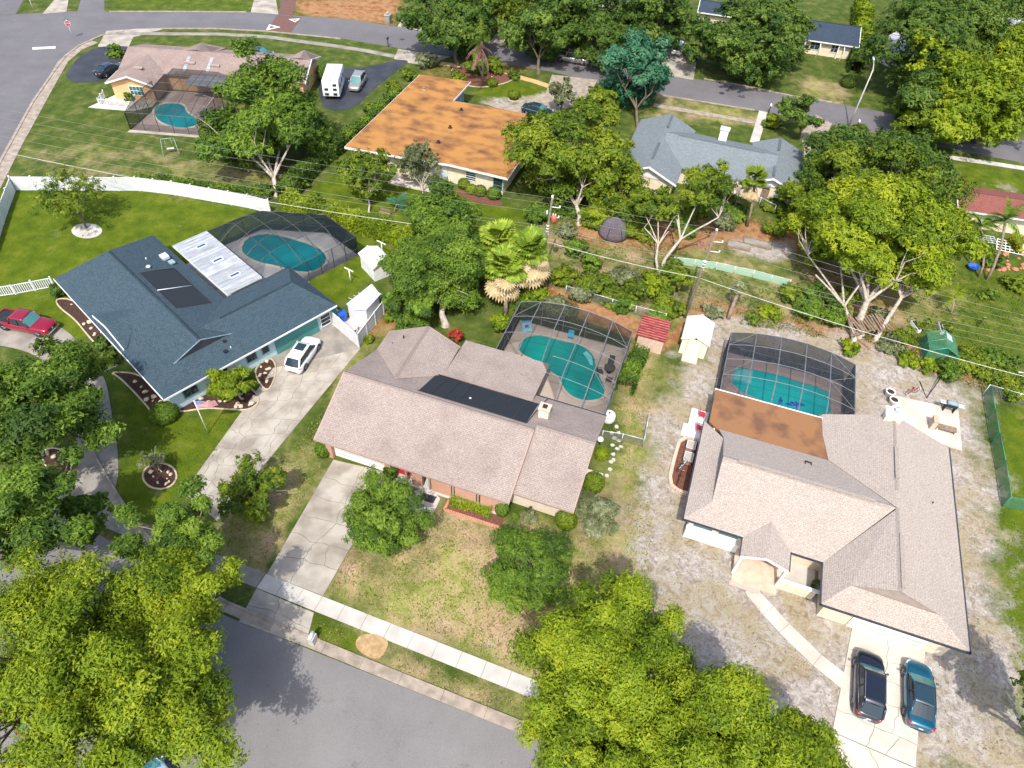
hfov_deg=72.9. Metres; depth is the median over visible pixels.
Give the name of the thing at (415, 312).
broadleaf tree
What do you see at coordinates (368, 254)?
white shed
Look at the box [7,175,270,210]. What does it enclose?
vinyl fence
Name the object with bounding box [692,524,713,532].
window
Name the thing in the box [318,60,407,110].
sealed driveway
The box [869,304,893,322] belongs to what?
shrub
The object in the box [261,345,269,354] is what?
window
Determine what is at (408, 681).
kerb
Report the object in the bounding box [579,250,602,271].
shrub
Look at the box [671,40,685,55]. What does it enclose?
parked suv
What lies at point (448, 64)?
tan footpath
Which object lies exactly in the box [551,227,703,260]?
overhead wire
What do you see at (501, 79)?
island bed
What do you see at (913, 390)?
garden cultivator
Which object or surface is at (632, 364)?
hedge
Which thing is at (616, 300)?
fence
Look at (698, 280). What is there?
power pole
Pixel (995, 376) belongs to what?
shrub
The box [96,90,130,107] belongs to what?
terrace railing
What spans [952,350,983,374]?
shrub
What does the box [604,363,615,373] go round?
patio table
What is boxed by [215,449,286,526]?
broadleaf tree
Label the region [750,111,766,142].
front path
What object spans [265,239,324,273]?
swimming pool
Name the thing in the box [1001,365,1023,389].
shrub
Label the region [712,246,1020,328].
overhead wire
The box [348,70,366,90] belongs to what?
parked suv
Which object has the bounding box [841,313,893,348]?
pile
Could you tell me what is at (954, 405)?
barbecue grill
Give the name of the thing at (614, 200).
broadleaf tree
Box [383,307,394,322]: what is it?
shrub
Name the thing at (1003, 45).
broadleaf tree
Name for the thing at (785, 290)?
shrub
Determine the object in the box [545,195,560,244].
power pole
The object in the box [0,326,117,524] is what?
circular drive
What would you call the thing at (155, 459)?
broadleaf tree
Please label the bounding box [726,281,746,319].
fan palm
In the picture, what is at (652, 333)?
garden shed
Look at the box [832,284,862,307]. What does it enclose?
shrub
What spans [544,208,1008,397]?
undergrowth
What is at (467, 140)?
flat roof house
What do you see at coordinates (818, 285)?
shrub
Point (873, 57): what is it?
street lamp
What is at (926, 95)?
broadleaf tree
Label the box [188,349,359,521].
driveway
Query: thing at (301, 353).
parked suv
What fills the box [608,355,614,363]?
patio chair
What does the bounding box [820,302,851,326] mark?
shrub
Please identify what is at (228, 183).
overhead wire
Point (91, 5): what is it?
side street
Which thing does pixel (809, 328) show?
undergrowth
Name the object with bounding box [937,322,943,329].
planter trough
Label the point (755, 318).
shrub
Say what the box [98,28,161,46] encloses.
concrete driveway
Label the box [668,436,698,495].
brick planter
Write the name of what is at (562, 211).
shrub
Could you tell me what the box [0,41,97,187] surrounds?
pavement
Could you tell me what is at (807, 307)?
shrub
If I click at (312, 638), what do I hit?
mailbox
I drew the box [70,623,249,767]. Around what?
broadleaf tree
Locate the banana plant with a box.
[937,282,969,313]
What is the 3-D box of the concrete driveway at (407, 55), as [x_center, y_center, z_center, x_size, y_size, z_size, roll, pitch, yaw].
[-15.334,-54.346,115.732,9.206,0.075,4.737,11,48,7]
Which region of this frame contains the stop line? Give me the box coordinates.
[32,46,54,49]
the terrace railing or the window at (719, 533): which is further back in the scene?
the terrace railing
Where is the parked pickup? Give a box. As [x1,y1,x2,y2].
[556,48,589,65]
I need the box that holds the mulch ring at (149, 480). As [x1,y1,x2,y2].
[142,462,177,489]
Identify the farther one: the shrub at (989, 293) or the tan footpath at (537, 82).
the tan footpath at (537, 82)
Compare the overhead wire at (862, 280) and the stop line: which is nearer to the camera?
the overhead wire at (862, 280)
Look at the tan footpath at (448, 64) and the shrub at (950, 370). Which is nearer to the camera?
the shrub at (950, 370)
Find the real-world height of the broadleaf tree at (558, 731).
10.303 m
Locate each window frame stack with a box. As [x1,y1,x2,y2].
[978,235,996,243]
[996,238,1023,254]
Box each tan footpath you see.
[440,62,463,66]
[514,75,548,87]
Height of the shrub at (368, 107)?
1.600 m
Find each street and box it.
[0,0,22,14]
[0,11,1023,162]
[0,535,542,767]
[77,0,104,11]
[1006,138,1023,161]
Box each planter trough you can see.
[910,320,921,332]
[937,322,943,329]
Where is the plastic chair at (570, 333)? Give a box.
[567,330,574,339]
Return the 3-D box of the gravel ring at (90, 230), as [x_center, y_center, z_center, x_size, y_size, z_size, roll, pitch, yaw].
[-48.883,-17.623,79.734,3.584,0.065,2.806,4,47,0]
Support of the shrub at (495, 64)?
on the island bed at (501, 79)
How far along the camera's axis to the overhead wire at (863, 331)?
68.14 m
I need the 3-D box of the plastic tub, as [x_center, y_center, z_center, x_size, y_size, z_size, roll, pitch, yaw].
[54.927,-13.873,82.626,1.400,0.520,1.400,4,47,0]
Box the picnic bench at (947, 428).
[935,423,956,435]
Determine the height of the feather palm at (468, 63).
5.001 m
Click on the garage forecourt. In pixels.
(333, 338)
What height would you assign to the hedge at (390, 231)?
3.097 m
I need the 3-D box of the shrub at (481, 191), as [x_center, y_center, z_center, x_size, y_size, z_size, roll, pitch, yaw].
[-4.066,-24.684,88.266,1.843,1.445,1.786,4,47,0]
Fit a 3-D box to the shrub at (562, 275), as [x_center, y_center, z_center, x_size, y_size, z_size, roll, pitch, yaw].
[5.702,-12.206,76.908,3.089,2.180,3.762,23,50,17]
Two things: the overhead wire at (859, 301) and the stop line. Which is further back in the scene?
the stop line
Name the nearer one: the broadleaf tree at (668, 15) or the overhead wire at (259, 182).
the overhead wire at (259, 182)
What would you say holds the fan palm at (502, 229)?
on the ground at (42, 246)
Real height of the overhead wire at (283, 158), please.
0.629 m
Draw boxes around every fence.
[0,176,15,234]
[0,276,53,295]
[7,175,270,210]
[330,302,384,347]
[565,285,666,314]
[602,430,641,441]
[642,413,649,446]
[674,257,791,284]
[983,384,1023,402]
[983,385,1023,510]
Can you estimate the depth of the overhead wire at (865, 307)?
68.32 m
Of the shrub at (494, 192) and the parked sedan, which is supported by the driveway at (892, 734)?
the parked sedan
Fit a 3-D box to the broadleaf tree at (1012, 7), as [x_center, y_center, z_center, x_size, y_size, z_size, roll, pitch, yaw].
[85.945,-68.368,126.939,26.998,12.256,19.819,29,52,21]
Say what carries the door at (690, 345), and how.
in the garden shed at (696, 338)
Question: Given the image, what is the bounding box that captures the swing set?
[160,138,179,156]
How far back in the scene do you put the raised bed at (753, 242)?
84.06 m
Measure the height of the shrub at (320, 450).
1.629 m
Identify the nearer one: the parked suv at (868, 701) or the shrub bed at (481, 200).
the parked suv at (868, 701)
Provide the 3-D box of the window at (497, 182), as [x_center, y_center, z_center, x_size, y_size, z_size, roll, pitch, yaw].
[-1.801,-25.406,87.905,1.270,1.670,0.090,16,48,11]
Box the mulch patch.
[356,634,387,658]
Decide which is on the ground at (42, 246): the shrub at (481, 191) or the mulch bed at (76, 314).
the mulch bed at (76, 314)
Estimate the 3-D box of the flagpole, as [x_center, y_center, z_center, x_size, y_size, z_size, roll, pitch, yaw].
[-25.823,2.680,59.395,1.697,4.630,0.323,-13,49,-15]
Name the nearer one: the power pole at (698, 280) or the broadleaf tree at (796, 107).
the power pole at (698, 280)
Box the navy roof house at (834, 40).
[794,18,861,60]
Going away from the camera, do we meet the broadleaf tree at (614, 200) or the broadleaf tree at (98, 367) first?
the broadleaf tree at (98, 367)
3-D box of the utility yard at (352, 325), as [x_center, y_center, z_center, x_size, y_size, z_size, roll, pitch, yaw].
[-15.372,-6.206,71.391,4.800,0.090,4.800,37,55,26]
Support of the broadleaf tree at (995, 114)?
on the ground at (42, 246)
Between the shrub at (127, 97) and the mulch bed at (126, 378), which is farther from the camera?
the shrub at (127, 97)
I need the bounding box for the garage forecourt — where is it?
[272,324,359,366]
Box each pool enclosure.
[124,68,228,134]
[207,210,358,280]
[496,301,632,429]
[717,332,855,414]
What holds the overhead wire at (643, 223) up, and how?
attached to the power pole at (698, 280)
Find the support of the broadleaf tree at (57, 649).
on the ground at (42, 246)
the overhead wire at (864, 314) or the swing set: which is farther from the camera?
the swing set
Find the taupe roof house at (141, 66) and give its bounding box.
[88,43,320,110]
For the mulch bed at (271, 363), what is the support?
on the ground at (42, 246)
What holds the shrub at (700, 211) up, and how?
on the ground at (42, 246)
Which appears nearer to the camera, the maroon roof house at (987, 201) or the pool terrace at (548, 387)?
the pool terrace at (548, 387)
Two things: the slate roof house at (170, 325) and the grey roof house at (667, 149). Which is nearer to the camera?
the slate roof house at (170, 325)
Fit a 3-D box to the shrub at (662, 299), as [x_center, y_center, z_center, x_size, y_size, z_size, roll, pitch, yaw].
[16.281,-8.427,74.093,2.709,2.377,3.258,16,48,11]
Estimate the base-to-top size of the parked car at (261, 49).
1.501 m
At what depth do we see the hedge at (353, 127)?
98.97 m
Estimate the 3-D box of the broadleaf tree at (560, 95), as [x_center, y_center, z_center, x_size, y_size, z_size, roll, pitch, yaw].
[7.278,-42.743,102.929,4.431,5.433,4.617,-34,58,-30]
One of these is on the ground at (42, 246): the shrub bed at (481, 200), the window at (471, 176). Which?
the shrub bed at (481, 200)
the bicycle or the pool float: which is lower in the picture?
the bicycle
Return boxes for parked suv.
[284,336,320,373]
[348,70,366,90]
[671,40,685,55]
[850,649,888,723]
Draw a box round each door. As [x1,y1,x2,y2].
[274,318,319,353]
[334,447,384,470]
[684,341,694,355]
[691,343,701,356]
[758,188,769,201]
[845,617,927,649]
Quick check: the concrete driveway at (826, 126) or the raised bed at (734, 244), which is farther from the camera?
the concrete driveway at (826, 126)
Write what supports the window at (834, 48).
in the navy roof house at (834, 40)
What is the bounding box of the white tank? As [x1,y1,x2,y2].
[603,410,615,423]
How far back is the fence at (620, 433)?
61.76 m
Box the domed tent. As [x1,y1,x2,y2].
[598,217,627,242]
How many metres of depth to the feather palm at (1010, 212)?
79.96 m
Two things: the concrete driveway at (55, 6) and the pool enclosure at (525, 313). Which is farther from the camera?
the concrete driveway at (55, 6)
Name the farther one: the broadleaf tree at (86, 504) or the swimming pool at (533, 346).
the swimming pool at (533, 346)
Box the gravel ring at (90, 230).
[71,223,101,237]
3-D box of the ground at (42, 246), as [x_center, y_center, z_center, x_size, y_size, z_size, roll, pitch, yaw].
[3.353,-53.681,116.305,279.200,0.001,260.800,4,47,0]
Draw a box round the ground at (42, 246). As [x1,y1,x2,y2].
[0,0,1023,767]
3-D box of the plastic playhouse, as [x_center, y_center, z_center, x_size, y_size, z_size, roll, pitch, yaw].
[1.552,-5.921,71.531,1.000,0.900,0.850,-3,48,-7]
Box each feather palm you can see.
[386,192,409,215]
[462,47,484,78]
[466,21,493,85]
[970,212,1002,277]
[982,196,1023,280]
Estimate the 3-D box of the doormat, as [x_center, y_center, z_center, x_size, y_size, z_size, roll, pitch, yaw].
[-6.935,9.441,57.388,1.200,0.025,0.700,16,48,11]
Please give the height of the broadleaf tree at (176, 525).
10.151 m
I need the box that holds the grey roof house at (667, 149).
[617,114,802,205]
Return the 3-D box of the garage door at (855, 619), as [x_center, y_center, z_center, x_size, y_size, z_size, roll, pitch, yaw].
[27.339,17.957,50.340,5.200,2.200,0.060,16,48,11]
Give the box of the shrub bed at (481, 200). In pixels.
[455,189,502,205]
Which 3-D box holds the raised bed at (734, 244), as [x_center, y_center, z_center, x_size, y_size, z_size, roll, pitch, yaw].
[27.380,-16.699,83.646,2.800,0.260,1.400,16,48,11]
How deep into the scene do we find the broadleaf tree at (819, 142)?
89.27 m
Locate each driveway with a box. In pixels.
[43,0,67,13]
[66,46,127,82]
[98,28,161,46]
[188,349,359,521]
[251,0,277,13]
[267,460,383,595]
[279,0,295,15]
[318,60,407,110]
[394,49,450,63]
[397,17,431,31]
[480,75,596,111]
[491,25,515,42]
[662,48,695,79]
[801,115,831,166]
[832,628,924,767]
[835,735,912,767]
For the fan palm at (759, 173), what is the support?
on the ground at (42, 246)
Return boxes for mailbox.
[307,631,317,645]
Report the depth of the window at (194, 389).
62.34 m
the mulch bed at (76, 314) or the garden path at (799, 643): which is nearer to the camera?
the garden path at (799, 643)
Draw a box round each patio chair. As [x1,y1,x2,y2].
[597,367,603,374]
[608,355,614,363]
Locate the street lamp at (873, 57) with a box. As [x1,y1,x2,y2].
[849,56,874,125]
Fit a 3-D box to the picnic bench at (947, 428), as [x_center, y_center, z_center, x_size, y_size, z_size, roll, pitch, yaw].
[40.621,4.247,64.923,1.750,0.470,0.680,16,48,11]
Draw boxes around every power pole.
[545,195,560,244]
[683,228,723,318]
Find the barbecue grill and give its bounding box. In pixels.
[940,399,963,413]
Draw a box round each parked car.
[0,307,59,337]
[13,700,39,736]
[93,62,120,77]
[144,750,171,767]
[255,46,273,52]
[521,101,553,114]
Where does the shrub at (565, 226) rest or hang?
on the ground at (42, 246)
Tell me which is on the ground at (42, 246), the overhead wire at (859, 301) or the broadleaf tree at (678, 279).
the broadleaf tree at (678, 279)
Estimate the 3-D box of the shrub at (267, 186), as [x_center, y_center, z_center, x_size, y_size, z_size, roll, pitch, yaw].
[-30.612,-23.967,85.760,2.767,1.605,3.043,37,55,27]
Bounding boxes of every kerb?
[0,11,831,163]
[76,432,527,733]
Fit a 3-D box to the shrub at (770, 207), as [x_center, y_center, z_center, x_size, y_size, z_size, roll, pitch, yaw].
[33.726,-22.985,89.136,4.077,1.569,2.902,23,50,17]
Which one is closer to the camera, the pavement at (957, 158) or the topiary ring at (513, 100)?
the pavement at (957, 158)
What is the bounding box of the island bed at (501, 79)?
[451,66,511,87]
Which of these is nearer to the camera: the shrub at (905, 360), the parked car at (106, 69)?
the shrub at (905, 360)
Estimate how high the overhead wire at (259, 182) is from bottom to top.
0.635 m
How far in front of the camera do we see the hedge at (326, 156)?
88.93 m
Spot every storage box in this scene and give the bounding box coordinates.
[682,450,693,465]
[685,439,696,452]
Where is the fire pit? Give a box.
[697,241,709,249]
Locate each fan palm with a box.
[479,218,516,264]
[481,243,529,315]
[507,224,552,291]
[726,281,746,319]
[741,164,768,226]
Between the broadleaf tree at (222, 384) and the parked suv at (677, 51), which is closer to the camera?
the broadleaf tree at (222, 384)
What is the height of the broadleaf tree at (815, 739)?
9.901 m
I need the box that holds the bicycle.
[676,459,688,471]
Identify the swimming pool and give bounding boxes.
[152,102,196,128]
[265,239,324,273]
[516,333,607,402]
[730,367,833,415]
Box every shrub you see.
[48,282,66,297]
[88,335,108,353]
[98,347,121,366]
[105,43,125,58]
[123,92,132,100]
[148,400,179,424]
[255,182,275,198]
[290,176,310,192]
[313,442,329,458]
[315,64,325,80]
[362,102,377,111]
[362,332,374,344]
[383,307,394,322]
[383,466,397,479]
[385,80,402,91]
[399,67,418,80]
[414,51,437,69]
[446,327,463,343]
[450,70,466,80]
[458,178,469,189]
[464,60,487,74]
[465,183,477,194]
[473,184,486,196]
[485,56,503,74]
[485,78,497,86]
[486,186,501,199]
[490,312,509,331]
[495,503,509,517]
[507,70,519,80]
[508,89,520,98]
[508,296,520,310]
[511,512,519,520]
[517,288,541,303]
[519,285,551,301]
[520,506,538,524]
[523,201,557,224]
[537,293,579,320]
[548,195,580,219]
[550,263,579,288]
[554,220,580,238]
[555,510,577,531]
[563,237,589,258]
[568,285,594,302]
[576,268,616,292]
[578,203,610,230]
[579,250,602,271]
[583,470,604,493]
[594,446,609,460]
[599,284,626,308]
[607,265,642,289]
[611,294,636,315]
[617,213,656,243]
[621,277,650,300]
[630,199,656,219]
[639,269,662,297]
[642,306,671,323]
[650,291,673,315]
[655,274,680,295]
[666,298,686,317]
[669,213,697,239]
[679,199,713,219]
[701,302,724,319]
[709,211,737,230]
[717,201,754,222]
[745,311,759,325]
[758,303,781,322]
[759,197,789,212]
[761,113,784,128]
[761,218,789,236]
[777,208,795,220]
[779,281,805,304]
[792,293,822,319]
[796,279,838,307]
[811,579,819,589]
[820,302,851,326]
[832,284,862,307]
[839,337,860,356]
[841,74,857,87]
[849,122,872,138]
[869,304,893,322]
[876,333,908,355]
[890,325,917,345]
[897,349,919,369]
[910,352,938,374]
[914,318,932,329]
[935,357,964,381]
[942,321,957,333]
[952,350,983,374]
[959,343,992,368]
[975,357,1018,385]
[977,287,1000,299]
[978,250,1008,267]
[978,347,1023,377]
[995,380,1023,402]
[999,274,1023,296]
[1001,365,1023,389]
[1005,232,1023,252]
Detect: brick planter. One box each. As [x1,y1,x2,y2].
[443,499,503,528]
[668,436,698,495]
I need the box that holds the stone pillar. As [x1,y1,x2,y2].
[384,11,390,24]
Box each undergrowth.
[537,206,1023,404]
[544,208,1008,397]
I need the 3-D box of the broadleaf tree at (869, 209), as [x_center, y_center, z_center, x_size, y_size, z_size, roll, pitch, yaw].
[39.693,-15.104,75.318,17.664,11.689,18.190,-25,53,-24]
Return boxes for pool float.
[778,397,804,409]
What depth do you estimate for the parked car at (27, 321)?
67.52 m
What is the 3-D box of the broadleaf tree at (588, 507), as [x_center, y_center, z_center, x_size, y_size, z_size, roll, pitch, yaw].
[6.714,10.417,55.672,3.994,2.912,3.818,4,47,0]
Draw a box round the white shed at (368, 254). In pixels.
[358,245,390,280]
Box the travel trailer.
[321,64,344,95]
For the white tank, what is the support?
on the ground at (42, 246)
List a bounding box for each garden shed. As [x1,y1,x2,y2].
[636,314,670,353]
[678,314,714,364]
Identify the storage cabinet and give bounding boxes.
[928,415,939,430]
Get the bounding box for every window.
[128,85,142,94]
[182,384,198,398]
[245,352,257,362]
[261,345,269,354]
[319,311,331,327]
[427,165,446,178]
[465,171,475,181]
[493,177,502,190]
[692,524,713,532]
[717,532,738,540]
[809,42,819,49]
[830,45,838,52]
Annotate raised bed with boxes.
[726,239,751,251]
[743,236,772,250]
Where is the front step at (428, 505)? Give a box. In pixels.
[407,489,439,514]
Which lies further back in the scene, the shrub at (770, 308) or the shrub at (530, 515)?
the shrub at (770, 308)
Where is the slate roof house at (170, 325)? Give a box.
[53,231,336,408]
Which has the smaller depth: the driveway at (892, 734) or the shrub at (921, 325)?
the driveway at (892, 734)
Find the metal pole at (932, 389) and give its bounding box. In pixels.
[919,376,941,397]
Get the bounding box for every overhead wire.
[2,136,546,226]
[3,127,545,212]
[3,145,544,228]
[3,154,479,226]
[4,109,548,197]
[4,118,555,204]
[14,154,497,235]
[548,242,697,277]
[550,229,698,262]
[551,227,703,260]
[554,198,710,227]
[559,205,717,235]
[700,278,1023,376]
[705,271,1019,349]
[707,261,1022,336]
[708,264,1019,342]
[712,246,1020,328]
[717,228,1021,314]
[721,236,1021,321]
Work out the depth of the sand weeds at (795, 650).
51.63 m
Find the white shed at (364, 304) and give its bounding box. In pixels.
[346,284,380,324]
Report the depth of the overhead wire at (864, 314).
68.60 m
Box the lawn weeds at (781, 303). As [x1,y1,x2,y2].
[549,239,1023,355]
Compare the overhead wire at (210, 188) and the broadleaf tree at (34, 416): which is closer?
the broadleaf tree at (34, 416)
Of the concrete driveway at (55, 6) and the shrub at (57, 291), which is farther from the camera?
the concrete driveway at (55, 6)
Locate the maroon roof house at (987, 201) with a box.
[951,185,1023,234]
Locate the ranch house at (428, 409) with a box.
[313,326,606,515]
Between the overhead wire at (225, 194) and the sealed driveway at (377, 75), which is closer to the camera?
the overhead wire at (225, 194)
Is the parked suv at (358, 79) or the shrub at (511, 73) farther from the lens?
the shrub at (511, 73)
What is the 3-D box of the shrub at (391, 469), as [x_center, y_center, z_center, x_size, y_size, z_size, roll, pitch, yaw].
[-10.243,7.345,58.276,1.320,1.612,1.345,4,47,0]
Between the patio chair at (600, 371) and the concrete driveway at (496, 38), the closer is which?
the patio chair at (600, 371)
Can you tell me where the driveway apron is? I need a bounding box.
[239,588,313,646]
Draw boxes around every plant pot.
[885,388,895,397]
[889,396,899,405]
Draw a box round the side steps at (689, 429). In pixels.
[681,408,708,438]
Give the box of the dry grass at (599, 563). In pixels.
[228,349,655,714]
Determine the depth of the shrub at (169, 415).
60.87 m
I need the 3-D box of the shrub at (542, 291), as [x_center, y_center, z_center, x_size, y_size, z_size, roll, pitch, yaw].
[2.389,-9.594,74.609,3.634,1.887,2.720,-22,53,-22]
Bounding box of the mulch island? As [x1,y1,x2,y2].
[42,447,72,473]
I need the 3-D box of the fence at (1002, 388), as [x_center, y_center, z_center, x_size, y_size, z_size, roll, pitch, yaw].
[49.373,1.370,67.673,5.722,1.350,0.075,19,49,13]
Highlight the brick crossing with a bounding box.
[267,15,301,32]
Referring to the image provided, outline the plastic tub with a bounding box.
[967,262,979,271]
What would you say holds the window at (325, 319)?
in the slate roof house at (170, 325)
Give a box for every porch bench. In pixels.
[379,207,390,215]
[395,468,411,478]
[401,174,411,180]
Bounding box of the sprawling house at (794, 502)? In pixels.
[682,388,971,655]
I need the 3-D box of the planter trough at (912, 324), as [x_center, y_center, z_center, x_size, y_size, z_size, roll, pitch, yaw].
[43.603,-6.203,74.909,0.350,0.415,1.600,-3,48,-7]
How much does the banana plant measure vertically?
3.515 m
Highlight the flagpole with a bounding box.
[192,398,217,433]
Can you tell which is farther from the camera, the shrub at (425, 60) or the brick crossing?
the brick crossing
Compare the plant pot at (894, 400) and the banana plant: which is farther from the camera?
the banana plant
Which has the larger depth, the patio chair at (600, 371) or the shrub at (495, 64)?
the shrub at (495, 64)
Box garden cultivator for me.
[905,384,919,394]
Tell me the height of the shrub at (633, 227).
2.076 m
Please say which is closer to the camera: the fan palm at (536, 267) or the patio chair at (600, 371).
the patio chair at (600, 371)
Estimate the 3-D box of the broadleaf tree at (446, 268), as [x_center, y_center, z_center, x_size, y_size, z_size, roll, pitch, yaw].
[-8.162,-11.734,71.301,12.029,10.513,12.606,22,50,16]
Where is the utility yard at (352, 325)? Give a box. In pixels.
[332,317,362,341]
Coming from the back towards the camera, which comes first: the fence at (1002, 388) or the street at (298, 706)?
the fence at (1002, 388)
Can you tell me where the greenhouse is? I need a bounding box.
[919,330,958,360]
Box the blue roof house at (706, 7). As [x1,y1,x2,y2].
[697,0,731,22]
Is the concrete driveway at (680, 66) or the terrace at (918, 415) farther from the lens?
the concrete driveway at (680, 66)
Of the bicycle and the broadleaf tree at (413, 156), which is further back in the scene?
the broadleaf tree at (413, 156)
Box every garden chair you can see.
[695,420,701,431]
[698,407,705,418]
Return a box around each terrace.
[128,94,231,137]
[186,233,356,316]
[504,324,625,413]
[721,368,842,413]
[891,396,961,450]
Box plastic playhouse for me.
[521,322,531,331]
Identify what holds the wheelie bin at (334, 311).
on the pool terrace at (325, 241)
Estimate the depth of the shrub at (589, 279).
75.01 m
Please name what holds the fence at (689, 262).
on the ground at (42, 246)
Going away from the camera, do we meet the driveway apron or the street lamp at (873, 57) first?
the driveway apron
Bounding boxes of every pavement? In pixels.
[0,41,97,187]
[58,494,264,586]
[107,32,395,57]
[257,574,567,701]
[653,103,755,123]
[946,155,1023,169]
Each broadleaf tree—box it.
[0,339,126,468]
[0,441,98,570]
[0,541,228,767]
[26,164,105,228]
[29,334,115,402]
[56,490,113,561]
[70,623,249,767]
[106,473,225,573]
[131,538,246,640]
[136,447,165,471]
[191,35,333,196]
[206,365,255,400]
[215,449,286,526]
[331,148,402,212]
[341,464,437,560]
[375,214,490,327]
[380,285,436,329]
[390,0,512,65]
[393,139,441,192]
[401,176,483,245]
[478,0,528,34]
[479,524,574,619]
[497,0,575,74]
[499,94,635,225]
[505,565,698,752]
[514,681,662,767]
[524,0,647,48]
[548,77,578,110]
[570,6,630,71]
[575,488,620,538]
[577,85,621,121]
[579,146,649,224]
[597,27,673,128]
[604,0,693,50]
[618,651,824,767]
[629,184,683,274]
[657,158,742,277]
[657,258,693,297]
[678,0,809,88]
[755,0,821,69]
[759,700,852,767]
[774,93,824,139]
[774,171,824,232]
[782,197,865,342]
[793,123,871,185]
[797,171,995,339]
[804,133,980,237]
[856,0,1017,86]
[865,126,960,183]
[873,197,985,342]
[888,81,980,150]
[893,27,1023,147]
[893,66,982,124]
[909,0,1023,32]
[911,17,1022,67]
[983,21,1023,100]
[1009,661,1023,727]
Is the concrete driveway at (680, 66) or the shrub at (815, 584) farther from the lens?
the concrete driveway at (680, 66)
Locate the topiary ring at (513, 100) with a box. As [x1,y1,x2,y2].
[508,98,519,101]
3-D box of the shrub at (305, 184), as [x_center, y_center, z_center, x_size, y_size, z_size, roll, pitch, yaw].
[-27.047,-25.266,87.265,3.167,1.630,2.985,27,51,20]
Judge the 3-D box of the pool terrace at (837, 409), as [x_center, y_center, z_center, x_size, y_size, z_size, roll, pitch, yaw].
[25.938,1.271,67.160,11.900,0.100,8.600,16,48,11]
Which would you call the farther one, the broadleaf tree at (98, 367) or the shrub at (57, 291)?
the shrub at (57, 291)
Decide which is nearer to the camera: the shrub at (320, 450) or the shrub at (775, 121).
the shrub at (320, 450)
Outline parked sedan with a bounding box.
[900,659,938,733]
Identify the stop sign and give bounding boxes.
[63,17,73,37]
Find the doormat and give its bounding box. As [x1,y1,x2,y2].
[423,493,435,503]
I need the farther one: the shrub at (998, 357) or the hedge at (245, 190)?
the hedge at (245, 190)
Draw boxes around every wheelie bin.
[331,308,337,316]
[337,309,346,321]
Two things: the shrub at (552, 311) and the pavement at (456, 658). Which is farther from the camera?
the shrub at (552, 311)
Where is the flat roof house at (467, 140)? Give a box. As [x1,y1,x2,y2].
[344,75,535,194]
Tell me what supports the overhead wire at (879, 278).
attached to the power pole at (698, 280)
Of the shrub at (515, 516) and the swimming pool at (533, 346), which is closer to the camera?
the shrub at (515, 516)
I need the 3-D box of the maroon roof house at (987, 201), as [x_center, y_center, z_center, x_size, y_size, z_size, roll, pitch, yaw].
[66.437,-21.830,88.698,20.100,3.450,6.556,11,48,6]
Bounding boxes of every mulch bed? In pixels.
[56,298,112,347]
[112,371,168,415]
[179,389,259,411]
[255,358,276,389]
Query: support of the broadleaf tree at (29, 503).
on the ground at (42, 246)
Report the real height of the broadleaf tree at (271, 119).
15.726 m
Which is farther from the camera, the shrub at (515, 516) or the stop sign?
the stop sign
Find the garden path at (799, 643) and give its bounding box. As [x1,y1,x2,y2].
[745,590,850,692]
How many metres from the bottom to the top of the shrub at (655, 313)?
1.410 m
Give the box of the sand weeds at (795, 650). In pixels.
[644,376,1010,755]
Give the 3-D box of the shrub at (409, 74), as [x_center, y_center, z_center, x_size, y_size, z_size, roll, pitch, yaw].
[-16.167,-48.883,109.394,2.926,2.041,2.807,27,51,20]
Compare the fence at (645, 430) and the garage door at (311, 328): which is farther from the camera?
the garage door at (311, 328)
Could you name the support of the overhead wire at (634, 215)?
attached to the power pole at (698, 280)
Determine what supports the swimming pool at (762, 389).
on the pool terrace at (837, 409)
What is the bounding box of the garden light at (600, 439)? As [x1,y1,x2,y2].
[597,436,603,444]
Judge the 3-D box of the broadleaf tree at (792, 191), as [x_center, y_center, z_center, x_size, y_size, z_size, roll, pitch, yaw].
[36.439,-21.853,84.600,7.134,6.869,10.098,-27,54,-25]
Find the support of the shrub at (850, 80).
on the ground at (42, 246)
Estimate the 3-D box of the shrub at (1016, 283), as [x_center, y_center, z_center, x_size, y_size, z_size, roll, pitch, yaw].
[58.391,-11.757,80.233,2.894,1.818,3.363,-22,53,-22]
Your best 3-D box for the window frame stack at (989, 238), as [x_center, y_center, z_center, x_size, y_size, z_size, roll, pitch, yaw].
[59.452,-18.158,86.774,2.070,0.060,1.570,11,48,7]
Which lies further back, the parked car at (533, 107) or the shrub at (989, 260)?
the parked car at (533, 107)
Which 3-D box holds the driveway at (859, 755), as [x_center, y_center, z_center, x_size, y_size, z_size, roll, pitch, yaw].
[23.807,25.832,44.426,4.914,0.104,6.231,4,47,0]
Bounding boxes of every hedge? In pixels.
[130,171,271,197]
[274,131,347,199]
[279,187,416,250]
[339,91,399,142]
[448,493,492,518]
[615,342,650,395]
[846,45,866,74]
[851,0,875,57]
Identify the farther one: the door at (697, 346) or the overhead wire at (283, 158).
the overhead wire at (283, 158)

